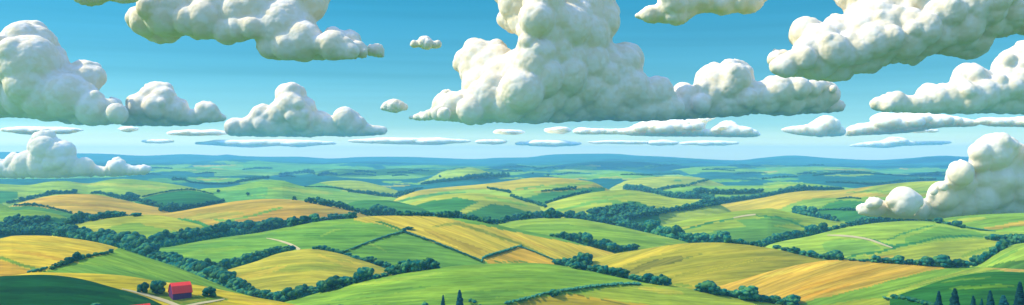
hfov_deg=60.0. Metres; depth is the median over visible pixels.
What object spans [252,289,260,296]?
broadleaf tree
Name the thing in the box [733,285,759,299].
broadleaf tree
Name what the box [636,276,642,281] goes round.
broadleaf tree
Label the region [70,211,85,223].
broadleaf tree
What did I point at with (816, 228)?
broadleaf tree
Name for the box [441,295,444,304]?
cypress tree
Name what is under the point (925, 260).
broadleaf tree
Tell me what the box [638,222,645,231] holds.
broadleaf tree
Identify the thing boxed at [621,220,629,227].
broadleaf tree
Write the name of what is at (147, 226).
hill
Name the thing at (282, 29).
cloud
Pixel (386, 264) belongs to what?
broadleaf tree
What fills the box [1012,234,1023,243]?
broadleaf tree
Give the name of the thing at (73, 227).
broadleaf tree
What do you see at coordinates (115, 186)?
hill
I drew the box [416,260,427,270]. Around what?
broadleaf tree
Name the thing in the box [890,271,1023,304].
hill
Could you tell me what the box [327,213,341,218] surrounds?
broadleaf tree
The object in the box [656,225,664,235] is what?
broadleaf tree
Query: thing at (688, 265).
hill
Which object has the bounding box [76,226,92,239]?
broadleaf tree
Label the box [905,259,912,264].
broadleaf tree
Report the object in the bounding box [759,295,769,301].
broadleaf tree
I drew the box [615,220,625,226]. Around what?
broadleaf tree
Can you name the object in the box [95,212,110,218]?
broadleaf tree
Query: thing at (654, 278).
broadleaf tree
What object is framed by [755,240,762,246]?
broadleaf tree
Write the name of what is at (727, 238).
broadleaf tree
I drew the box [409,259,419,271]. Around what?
broadleaf tree
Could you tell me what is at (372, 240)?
hedge
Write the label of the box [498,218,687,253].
hill
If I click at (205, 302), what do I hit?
path
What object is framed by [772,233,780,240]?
broadleaf tree
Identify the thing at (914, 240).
hill
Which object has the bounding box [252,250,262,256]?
broadleaf tree
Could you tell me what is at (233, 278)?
broadleaf tree
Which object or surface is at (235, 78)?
sky
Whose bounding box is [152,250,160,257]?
broadleaf tree
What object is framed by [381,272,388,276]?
broadleaf tree
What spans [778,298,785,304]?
broadleaf tree
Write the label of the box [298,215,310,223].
broadleaf tree
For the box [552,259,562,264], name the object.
broadleaf tree
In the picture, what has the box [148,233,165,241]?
broadleaf tree
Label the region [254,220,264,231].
broadleaf tree
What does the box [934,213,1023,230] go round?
hill
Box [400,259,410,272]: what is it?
broadleaf tree
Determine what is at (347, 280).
broadleaf tree
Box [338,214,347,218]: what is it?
broadleaf tree
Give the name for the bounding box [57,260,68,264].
broadleaf tree
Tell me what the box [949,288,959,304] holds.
cypress tree
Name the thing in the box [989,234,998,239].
broadleaf tree
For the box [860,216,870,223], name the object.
broadleaf tree
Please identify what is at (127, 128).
cloud
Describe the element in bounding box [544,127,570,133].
cloud
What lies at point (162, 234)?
broadleaf tree
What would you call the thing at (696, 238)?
broadleaf tree
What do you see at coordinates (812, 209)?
broadleaf tree
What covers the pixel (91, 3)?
cloud
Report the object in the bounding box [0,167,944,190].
hill
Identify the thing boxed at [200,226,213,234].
broadleaf tree
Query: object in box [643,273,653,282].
broadleaf tree
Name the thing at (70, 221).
broadleaf tree
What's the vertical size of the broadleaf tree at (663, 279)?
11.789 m
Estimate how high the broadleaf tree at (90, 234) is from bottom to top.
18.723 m
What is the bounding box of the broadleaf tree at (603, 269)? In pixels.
[597,265,610,273]
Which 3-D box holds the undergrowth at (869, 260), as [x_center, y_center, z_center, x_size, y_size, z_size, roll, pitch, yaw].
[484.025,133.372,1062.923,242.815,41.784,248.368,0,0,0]
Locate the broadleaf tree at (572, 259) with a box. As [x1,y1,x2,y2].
[569,257,579,266]
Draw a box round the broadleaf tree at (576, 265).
[571,262,581,268]
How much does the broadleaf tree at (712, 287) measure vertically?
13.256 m
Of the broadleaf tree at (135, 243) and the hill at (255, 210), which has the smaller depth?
the broadleaf tree at (135, 243)
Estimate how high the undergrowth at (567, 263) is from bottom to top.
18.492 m
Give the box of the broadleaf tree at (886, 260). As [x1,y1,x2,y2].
[881,257,891,262]
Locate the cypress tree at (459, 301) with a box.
[456,290,463,304]
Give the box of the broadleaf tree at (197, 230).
[190,227,204,235]
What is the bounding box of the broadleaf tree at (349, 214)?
[345,211,356,218]
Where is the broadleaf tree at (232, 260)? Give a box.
[229,257,236,263]
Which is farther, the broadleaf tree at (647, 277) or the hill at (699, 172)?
the hill at (699, 172)
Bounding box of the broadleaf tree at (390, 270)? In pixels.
[384,265,397,274]
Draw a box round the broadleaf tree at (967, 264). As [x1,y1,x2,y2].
[963,260,969,267]
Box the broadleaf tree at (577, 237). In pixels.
[572,232,581,242]
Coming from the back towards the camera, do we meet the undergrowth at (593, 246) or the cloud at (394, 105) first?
the cloud at (394, 105)
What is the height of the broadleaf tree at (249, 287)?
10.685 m
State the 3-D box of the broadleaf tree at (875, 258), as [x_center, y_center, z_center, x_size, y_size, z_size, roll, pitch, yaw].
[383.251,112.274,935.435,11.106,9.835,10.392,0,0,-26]
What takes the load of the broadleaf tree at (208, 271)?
on the hill at (291, 269)
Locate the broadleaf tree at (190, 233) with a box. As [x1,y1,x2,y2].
[183,227,196,242]
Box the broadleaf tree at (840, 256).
[837,253,844,259]
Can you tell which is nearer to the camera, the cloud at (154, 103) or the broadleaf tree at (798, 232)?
the broadleaf tree at (798, 232)
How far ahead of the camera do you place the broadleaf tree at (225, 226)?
1434.49 m
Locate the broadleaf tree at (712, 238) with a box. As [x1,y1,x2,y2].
[708,234,716,241]
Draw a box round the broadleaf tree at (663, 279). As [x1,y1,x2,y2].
[656,274,668,285]
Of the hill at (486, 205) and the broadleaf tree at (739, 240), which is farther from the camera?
the hill at (486, 205)
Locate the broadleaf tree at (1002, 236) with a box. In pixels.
[998,235,1006,239]
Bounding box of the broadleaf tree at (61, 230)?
[56,224,69,234]
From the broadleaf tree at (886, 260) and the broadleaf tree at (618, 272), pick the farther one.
the broadleaf tree at (886, 260)
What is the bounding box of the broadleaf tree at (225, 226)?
[217,221,230,231]
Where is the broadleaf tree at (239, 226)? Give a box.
[236,223,243,228]
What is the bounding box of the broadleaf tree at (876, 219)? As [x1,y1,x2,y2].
[870,217,882,222]
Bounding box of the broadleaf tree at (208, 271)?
[203,265,219,277]
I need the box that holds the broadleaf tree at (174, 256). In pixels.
[170,253,182,262]
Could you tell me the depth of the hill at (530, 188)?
2699.50 m
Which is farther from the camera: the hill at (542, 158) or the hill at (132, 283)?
the hill at (542, 158)
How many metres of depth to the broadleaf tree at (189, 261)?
1121.31 m
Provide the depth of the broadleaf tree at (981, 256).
1051.92 m
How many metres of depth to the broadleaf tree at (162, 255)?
1157.85 m
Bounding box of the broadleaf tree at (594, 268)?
[591,264,600,271]
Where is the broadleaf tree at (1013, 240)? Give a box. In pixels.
[1009,237,1016,243]
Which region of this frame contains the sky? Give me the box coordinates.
[0,0,1023,159]
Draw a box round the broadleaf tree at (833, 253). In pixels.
[826,249,843,259]
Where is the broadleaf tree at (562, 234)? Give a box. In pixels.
[559,231,566,238]
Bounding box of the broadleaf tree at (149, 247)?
[143,243,160,255]
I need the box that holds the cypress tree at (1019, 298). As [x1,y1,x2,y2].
[1013,282,1023,304]
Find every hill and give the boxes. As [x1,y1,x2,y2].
[0,152,968,163]
[0,166,945,178]
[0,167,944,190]
[0,179,198,206]
[0,204,13,211]
[0,210,66,237]
[0,235,248,295]
[0,275,161,304]
[9,272,294,304]
[10,194,169,217]
[52,215,222,237]
[93,159,949,165]
[97,159,948,174]
[135,191,226,211]
[136,216,613,267]
[143,199,369,232]
[196,180,396,203]
[228,249,385,298]
[285,263,778,304]
[309,180,402,197]
[341,200,429,215]
[394,177,616,223]
[410,193,540,222]
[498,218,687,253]
[540,190,730,225]
[568,242,825,288]
[609,176,724,192]
[611,181,937,225]
[652,183,854,203]
[664,208,851,246]
[719,260,1023,304]
[766,221,1023,266]
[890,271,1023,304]
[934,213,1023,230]
[970,243,1023,268]
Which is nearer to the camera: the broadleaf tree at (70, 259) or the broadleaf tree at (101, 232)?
the broadleaf tree at (70, 259)
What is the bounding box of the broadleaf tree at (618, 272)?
[612,267,629,276]
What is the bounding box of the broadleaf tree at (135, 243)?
[128,237,149,248]
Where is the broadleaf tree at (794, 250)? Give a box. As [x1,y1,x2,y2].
[789,246,799,253]
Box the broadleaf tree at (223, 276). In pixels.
[217,271,236,284]
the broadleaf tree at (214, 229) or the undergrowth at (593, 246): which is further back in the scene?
the broadleaf tree at (214, 229)
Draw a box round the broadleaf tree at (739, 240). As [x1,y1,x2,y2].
[735,238,744,243]
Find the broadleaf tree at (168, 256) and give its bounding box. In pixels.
[165,253,171,259]
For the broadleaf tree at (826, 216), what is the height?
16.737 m
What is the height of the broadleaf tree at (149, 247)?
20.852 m
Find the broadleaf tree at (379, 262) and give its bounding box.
[374,260,383,265]
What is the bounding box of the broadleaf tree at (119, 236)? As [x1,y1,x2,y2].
[114,230,139,240]
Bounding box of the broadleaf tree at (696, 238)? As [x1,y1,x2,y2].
[693,233,700,241]
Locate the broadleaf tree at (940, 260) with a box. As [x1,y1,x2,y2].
[930,254,951,266]
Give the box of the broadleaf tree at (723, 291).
[716,288,729,294]
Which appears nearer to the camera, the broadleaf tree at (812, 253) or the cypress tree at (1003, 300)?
the cypress tree at (1003, 300)
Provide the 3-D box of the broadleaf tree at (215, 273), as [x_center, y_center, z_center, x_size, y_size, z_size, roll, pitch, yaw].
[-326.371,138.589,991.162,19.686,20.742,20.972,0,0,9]
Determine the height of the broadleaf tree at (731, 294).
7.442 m
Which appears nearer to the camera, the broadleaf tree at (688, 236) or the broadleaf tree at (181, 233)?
the broadleaf tree at (181, 233)
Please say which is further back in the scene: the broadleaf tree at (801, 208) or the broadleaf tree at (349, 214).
the broadleaf tree at (801, 208)
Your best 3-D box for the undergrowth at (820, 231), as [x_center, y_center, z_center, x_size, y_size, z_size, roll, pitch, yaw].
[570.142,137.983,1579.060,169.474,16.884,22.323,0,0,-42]
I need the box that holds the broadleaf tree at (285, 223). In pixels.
[278,220,287,227]
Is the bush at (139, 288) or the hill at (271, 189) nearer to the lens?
the bush at (139, 288)
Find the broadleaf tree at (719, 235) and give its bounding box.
[714,231,729,241]
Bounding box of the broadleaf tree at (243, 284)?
[238,281,251,288]
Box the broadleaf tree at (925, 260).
[918,256,932,265]
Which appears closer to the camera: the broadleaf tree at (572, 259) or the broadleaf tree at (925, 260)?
the broadleaf tree at (925, 260)
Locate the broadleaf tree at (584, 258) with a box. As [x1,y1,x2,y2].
[573,252,592,264]
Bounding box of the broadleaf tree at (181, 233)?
[176,228,186,238]
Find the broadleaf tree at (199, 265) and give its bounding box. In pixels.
[192,258,216,273]
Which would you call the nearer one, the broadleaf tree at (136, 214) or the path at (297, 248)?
the path at (297, 248)
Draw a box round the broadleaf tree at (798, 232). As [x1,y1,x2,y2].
[792,230,800,236]
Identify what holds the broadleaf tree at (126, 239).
on the hill at (147, 226)
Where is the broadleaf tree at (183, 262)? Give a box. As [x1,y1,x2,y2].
[181,258,188,265]
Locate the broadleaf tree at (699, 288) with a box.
[694,283,706,291]
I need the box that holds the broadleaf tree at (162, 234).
[154,229,173,243]
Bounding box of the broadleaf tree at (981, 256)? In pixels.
[976,254,984,263]
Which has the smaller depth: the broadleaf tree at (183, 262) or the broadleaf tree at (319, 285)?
the broadleaf tree at (319, 285)
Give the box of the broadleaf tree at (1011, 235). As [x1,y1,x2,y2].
[1004,233,1013,238]
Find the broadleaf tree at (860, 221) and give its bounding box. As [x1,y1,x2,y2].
[855,218,865,224]
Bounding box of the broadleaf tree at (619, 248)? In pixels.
[616,244,623,251]
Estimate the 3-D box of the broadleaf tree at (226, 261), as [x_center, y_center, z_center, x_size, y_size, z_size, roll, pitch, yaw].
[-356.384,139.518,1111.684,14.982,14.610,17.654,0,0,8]
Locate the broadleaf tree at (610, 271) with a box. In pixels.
[608,267,614,275]
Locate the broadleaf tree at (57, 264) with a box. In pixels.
[51,263,61,266]
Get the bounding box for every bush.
[137,284,141,291]
[141,282,148,292]
[549,289,560,296]
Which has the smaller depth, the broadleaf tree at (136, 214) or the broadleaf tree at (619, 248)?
the broadleaf tree at (619, 248)
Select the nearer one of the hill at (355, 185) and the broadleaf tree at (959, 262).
the broadleaf tree at (959, 262)
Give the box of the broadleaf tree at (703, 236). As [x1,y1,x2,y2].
[698,232,709,242]
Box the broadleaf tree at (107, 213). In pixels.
[101,210,119,217]
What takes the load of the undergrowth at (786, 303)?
on the hill at (493, 284)
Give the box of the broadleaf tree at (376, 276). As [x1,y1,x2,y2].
[373,273,380,278]
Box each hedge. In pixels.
[27,266,47,272]
[340,231,403,252]
[404,231,480,260]
[481,244,521,261]
[504,282,640,303]
[522,247,555,259]
[890,294,934,304]
[966,226,995,231]
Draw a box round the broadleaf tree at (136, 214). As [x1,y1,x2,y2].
[131,212,141,215]
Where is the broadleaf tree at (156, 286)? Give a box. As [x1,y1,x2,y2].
[150,280,166,293]
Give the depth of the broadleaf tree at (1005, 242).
1053.66 m
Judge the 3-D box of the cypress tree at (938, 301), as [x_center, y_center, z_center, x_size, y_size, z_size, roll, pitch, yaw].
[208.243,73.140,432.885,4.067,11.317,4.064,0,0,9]
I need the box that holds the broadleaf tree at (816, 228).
[810,224,818,233]
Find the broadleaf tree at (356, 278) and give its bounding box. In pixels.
[352,272,362,282]
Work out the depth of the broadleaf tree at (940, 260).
921.87 m
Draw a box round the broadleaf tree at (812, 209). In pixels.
[806,206,817,212]
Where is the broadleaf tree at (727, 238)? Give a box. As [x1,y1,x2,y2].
[723,235,730,242]
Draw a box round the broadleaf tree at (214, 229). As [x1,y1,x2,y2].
[209,225,218,237]
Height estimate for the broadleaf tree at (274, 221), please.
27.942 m
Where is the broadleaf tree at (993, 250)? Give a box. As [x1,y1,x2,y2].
[989,247,997,255]
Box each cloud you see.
[0,20,128,125]
[0,126,82,134]
[0,129,151,178]
[74,0,137,6]
[118,126,138,131]
[121,81,226,125]
[125,0,367,61]
[142,139,173,143]
[167,129,226,135]
[195,139,336,147]
[224,82,386,137]
[348,137,470,144]
[367,43,383,57]
[380,99,407,112]
[409,0,684,124]
[410,36,441,49]
[475,139,506,144]
[493,129,524,134]
[515,140,581,146]
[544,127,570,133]
[573,117,759,137]
[588,140,647,143]
[635,0,766,25]
[647,140,678,145]
[674,59,845,119]
[679,140,738,145]
[767,0,1023,81]
[781,115,845,136]
[845,112,979,135]
[849,137,951,147]
[856,132,1023,219]
[869,40,1023,114]
[912,129,938,132]
[975,116,1023,126]
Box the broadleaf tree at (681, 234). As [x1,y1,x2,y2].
[678,232,685,241]
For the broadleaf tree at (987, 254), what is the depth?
1054.19 m
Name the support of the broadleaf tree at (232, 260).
on the hill at (477, 239)
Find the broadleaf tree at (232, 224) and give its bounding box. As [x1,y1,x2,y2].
[227,221,241,227]
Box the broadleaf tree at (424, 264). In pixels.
[419,257,434,268]
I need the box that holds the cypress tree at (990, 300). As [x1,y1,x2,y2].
[986,290,994,304]
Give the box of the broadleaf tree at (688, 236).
[684,233,693,242]
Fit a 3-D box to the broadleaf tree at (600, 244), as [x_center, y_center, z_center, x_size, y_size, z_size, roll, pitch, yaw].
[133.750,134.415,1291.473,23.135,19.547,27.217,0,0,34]
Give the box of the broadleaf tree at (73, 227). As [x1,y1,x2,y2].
[64,224,78,231]
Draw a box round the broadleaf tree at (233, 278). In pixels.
[226,275,237,282]
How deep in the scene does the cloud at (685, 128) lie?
12276.56 m
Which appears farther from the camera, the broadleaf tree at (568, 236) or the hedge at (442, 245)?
the broadleaf tree at (568, 236)
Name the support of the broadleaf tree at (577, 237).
on the hill at (619, 235)
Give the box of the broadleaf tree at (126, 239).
[120,231,145,248]
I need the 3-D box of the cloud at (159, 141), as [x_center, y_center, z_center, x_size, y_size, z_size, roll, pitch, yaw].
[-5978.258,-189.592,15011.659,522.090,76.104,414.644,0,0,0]
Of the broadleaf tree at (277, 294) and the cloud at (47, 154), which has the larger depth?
the cloud at (47, 154)
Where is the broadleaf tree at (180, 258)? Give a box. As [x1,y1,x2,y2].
[173,256,183,261]
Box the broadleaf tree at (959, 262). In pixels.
[952,258,964,267]
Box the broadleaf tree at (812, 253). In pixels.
[806,250,818,257]
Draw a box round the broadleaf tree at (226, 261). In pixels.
[221,258,230,264]
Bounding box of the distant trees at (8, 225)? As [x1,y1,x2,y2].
[0,164,939,234]
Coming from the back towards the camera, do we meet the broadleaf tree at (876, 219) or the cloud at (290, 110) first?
the cloud at (290, 110)
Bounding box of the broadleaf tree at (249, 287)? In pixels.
[245,285,254,290]
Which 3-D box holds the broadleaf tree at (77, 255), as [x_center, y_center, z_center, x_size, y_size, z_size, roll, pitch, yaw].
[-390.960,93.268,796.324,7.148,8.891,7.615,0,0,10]
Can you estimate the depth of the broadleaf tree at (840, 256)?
946.04 m
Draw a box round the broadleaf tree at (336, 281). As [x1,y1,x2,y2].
[323,275,344,289]
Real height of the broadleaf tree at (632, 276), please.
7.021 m
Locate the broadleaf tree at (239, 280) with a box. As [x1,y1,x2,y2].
[227,277,246,286]
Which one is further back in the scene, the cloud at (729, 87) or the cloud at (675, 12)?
the cloud at (729, 87)
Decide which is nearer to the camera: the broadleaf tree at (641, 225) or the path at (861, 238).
the path at (861, 238)
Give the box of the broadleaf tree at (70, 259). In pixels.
[64,257,72,262]
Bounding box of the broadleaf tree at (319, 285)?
[316,280,325,292]
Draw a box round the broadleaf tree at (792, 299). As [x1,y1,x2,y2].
[783,294,800,304]
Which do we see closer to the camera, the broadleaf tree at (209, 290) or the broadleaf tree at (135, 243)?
the broadleaf tree at (209, 290)
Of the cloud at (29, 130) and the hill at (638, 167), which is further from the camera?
the cloud at (29, 130)
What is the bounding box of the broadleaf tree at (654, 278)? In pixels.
[651,275,658,284]
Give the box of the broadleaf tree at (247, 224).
[241,220,254,229]
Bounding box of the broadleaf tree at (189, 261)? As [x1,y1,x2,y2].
[185,258,198,265]
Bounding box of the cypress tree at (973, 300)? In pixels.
[970,295,975,304]
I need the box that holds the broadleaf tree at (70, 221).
[64,217,74,224]
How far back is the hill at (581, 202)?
2194.02 m
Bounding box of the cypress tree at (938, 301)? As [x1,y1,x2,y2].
[934,291,942,304]
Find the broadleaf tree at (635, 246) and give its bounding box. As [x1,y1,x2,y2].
[631,243,639,249]
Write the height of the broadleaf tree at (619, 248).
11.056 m
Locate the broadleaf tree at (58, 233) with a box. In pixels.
[56,225,65,235]
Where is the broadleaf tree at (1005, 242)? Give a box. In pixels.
[999,239,1008,247]
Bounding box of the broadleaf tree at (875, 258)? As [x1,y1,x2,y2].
[871,254,881,262]
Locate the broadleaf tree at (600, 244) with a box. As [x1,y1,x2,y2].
[594,238,612,249]
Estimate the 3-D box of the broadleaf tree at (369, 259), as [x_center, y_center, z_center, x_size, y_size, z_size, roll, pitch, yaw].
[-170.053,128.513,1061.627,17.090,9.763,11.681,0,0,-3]
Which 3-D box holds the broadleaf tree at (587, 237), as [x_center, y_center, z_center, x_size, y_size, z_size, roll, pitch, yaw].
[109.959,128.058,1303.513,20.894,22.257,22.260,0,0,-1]
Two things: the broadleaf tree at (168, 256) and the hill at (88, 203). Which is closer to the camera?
the broadleaf tree at (168, 256)
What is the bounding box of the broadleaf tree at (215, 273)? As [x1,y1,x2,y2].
[211,267,227,278]
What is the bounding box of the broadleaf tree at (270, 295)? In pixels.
[267,292,273,299]
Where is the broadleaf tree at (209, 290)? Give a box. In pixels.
[202,286,216,296]
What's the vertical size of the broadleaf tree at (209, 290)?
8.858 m
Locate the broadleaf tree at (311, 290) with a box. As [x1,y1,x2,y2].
[307,286,319,293]
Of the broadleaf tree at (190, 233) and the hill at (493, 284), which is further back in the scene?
the broadleaf tree at (190, 233)
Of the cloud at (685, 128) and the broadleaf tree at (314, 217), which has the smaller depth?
the broadleaf tree at (314, 217)
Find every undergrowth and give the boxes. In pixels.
[52,230,155,259]
[152,226,258,247]
[156,258,256,295]
[223,246,295,269]
[258,278,373,301]
[261,217,349,231]
[314,248,343,253]
[554,235,634,251]
[557,261,582,266]
[625,226,756,245]
[702,291,788,304]
[762,234,804,246]
[778,247,837,259]
[792,210,838,220]
[805,224,849,234]
[856,259,963,266]
[857,218,934,224]
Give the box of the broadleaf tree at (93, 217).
[88,214,98,220]
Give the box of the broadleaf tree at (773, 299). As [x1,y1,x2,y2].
[769,295,780,303]
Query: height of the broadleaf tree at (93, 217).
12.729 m
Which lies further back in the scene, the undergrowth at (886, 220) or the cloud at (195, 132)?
the cloud at (195, 132)
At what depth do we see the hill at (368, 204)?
2064.25 m
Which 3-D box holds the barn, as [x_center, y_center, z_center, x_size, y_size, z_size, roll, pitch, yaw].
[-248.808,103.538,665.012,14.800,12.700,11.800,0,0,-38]
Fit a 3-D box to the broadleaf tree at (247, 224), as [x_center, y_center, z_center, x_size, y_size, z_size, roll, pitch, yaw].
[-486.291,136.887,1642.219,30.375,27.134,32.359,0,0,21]
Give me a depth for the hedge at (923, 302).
483.46 m
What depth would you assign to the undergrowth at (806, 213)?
2136.08 m
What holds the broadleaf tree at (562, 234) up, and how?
on the hill at (619, 235)
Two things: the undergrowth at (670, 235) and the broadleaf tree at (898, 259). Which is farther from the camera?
the undergrowth at (670, 235)
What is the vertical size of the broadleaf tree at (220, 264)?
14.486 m
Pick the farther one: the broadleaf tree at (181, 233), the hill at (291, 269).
the broadleaf tree at (181, 233)
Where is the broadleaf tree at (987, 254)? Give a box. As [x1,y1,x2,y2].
[982,251,990,258]
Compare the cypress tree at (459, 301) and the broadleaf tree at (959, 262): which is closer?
the cypress tree at (459, 301)
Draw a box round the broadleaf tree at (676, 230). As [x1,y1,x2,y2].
[671,225,684,238]
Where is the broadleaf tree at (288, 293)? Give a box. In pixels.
[281,287,302,301]
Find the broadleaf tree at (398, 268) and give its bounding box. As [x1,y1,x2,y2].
[393,261,407,273]
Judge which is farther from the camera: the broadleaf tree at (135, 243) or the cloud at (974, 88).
the cloud at (974, 88)
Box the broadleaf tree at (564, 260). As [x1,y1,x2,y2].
[561,257,570,264]
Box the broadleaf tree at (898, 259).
[891,255,904,263]
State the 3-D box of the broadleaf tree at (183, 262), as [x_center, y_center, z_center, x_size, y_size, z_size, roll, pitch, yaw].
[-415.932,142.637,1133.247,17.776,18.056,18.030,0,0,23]
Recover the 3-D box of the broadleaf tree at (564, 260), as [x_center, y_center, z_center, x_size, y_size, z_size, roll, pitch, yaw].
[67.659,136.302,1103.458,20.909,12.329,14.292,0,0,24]
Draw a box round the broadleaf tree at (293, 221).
[286,216,300,226]
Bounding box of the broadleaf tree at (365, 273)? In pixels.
[357,267,374,280]
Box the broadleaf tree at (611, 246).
[606,242,616,251]
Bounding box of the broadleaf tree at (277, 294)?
[273,291,282,299]
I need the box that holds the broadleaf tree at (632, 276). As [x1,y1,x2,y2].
[629,274,638,279]
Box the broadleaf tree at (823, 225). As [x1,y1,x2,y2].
[818,222,827,229]
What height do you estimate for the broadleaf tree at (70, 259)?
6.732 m
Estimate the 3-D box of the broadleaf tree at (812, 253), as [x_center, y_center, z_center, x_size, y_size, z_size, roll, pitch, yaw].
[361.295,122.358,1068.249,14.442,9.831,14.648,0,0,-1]
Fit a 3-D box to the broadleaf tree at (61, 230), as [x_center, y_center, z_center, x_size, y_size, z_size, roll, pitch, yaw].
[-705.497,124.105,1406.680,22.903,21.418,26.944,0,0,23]
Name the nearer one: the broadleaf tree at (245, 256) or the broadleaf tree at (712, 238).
the broadleaf tree at (245, 256)
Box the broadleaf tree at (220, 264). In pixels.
[217,260,225,266]
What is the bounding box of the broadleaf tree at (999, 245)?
[995,241,1005,250]
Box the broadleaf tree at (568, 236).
[564,233,574,239]
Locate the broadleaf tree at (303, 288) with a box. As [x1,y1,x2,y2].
[295,284,309,296]
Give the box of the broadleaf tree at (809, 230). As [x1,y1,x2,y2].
[804,225,813,235]
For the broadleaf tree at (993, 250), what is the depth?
1052.23 m
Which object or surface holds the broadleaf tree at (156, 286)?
on the hill at (132, 283)
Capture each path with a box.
[122,288,178,304]
[188,299,223,304]
[267,238,299,249]
[733,214,755,217]
[828,235,891,247]
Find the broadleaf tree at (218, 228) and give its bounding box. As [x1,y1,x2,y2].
[213,224,221,236]
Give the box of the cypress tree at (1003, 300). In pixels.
[999,295,1008,304]
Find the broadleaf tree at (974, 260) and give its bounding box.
[969,255,984,266]
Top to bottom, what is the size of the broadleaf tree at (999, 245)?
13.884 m
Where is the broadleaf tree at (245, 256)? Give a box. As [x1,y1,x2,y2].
[242,253,251,259]
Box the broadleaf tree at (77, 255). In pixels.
[72,251,80,260]
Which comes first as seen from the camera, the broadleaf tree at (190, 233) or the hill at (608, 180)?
the broadleaf tree at (190, 233)
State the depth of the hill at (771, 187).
3204.67 m
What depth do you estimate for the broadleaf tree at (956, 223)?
1531.55 m
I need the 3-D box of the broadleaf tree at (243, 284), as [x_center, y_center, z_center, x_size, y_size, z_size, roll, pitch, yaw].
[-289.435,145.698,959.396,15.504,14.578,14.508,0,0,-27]
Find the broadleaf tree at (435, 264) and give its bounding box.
[430,261,439,268]
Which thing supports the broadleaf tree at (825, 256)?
on the hill at (914, 240)
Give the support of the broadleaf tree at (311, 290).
on the hill at (291, 269)
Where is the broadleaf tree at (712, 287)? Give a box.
[700,280,719,294]
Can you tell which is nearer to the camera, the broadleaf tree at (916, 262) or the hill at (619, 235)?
the broadleaf tree at (916, 262)
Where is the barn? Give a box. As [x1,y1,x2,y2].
[168,281,192,299]
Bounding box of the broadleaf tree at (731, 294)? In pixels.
[726,290,738,297]
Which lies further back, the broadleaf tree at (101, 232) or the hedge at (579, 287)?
the broadleaf tree at (101, 232)
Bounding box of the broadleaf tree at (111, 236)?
[106,231,117,239]
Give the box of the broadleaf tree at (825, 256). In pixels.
[822,252,830,259]
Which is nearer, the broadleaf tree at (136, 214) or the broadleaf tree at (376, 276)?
the broadleaf tree at (376, 276)
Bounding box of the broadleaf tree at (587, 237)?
[581,232,592,245]
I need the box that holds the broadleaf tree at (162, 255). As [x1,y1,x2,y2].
[156,251,177,259]
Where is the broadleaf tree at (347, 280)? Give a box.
[340,276,352,285]
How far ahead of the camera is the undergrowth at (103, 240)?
1347.53 m
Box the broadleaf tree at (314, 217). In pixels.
[309,213,319,221]
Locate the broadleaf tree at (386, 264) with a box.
[382,261,390,267]
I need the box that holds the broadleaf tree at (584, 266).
[580,263,587,269]
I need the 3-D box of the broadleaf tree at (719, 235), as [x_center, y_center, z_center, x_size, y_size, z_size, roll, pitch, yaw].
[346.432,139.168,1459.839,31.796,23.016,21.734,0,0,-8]
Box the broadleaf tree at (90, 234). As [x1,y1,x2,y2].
[86,231,97,237]
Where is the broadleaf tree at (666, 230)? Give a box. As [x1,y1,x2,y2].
[662,226,670,234]
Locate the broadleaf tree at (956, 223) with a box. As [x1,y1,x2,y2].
[952,220,962,226]
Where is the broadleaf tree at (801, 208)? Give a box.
[796,205,806,213]
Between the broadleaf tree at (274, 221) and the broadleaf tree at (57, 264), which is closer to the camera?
the broadleaf tree at (57, 264)
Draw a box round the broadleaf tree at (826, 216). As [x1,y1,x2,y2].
[823,214,830,218]
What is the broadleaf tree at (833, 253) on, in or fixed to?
on the hill at (914, 240)
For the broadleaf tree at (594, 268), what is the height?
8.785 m
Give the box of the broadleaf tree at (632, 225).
[629,222,635,228]
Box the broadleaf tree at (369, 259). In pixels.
[363,256,376,262]
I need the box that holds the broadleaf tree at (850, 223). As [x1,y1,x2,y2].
[845,220,856,225]
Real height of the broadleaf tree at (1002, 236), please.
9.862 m
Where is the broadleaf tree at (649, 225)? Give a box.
[644,219,660,232]
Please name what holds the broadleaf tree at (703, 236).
on the hill at (761, 224)
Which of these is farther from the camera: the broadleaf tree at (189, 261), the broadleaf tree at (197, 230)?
the broadleaf tree at (197, 230)
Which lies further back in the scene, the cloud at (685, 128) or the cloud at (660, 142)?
the cloud at (660, 142)
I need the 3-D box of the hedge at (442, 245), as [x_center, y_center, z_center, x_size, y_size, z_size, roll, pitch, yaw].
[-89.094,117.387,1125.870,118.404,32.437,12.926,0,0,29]
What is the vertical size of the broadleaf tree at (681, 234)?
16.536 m
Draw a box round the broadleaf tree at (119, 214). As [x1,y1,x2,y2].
[111,211,125,216]
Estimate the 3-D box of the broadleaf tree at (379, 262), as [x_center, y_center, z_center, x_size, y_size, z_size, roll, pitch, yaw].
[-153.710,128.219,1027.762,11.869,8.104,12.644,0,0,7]
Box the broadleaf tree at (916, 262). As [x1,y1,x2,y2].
[913,259,919,264]
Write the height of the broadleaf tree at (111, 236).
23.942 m
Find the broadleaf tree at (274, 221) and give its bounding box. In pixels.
[263,217,283,227]
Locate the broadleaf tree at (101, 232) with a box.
[93,228,113,239]
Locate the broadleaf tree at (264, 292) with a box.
[260,289,270,298]

